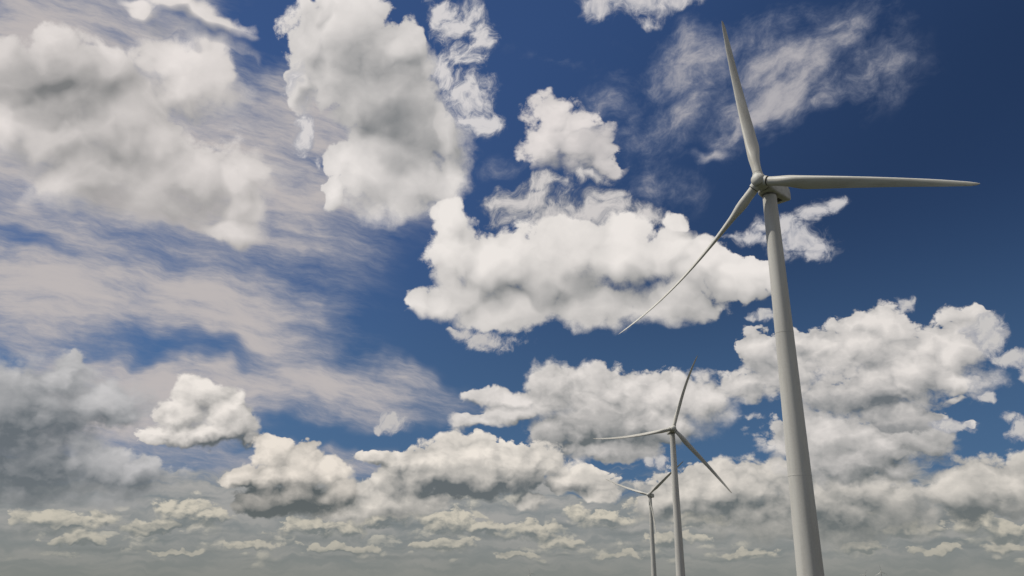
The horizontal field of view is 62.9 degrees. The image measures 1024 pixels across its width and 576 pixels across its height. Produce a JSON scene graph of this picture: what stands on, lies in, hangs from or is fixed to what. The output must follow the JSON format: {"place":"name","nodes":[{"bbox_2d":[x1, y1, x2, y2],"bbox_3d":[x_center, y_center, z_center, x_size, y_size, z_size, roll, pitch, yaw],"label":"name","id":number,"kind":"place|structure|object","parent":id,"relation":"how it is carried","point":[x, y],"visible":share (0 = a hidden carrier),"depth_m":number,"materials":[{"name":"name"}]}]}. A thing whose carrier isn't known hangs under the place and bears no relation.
{"place":"outdoors","nodes":[
{"label":"outdoors","id":0,"kind":"place"},
{"bbox_2d":[0,0,1023,575],"label":"sky","id":1,"kind":"structure","parent":0,"point":[287,287],"materials":[{"name":"blue"}]},
{"label":"ground","id":2,"kind":"structure","parent":0,"visible":0},
{"bbox_2d":[606,462,682,575],"bbox_3d":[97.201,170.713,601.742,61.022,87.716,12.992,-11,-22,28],"label":"wind turbine","id":3,"kind":"object","parent":2,"relation":"on","point":[650,494],"visible":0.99,"depth_m":601.17,"materials":[{"name":"grey metal"}]},
{"bbox_2d":[593,355,731,575],"bbox_3d":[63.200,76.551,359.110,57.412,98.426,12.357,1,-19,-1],"label":"wind turbine","id":4,"kind":"object","parent":2,"relation":"on","point":[672,430],"visible":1,"depth_m":357.62,"materials":[{"name":"grey metal"}]},
{"bbox_2d":[619,21,979,575],"bbox_3d":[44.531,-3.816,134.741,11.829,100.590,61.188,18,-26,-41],"label":"wind turbine","id":5,"kind":"object","parent":2,"relation":"on","point":[773,192],"visible":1,"depth_m":130.47,"materials":[{"name":"paint"}]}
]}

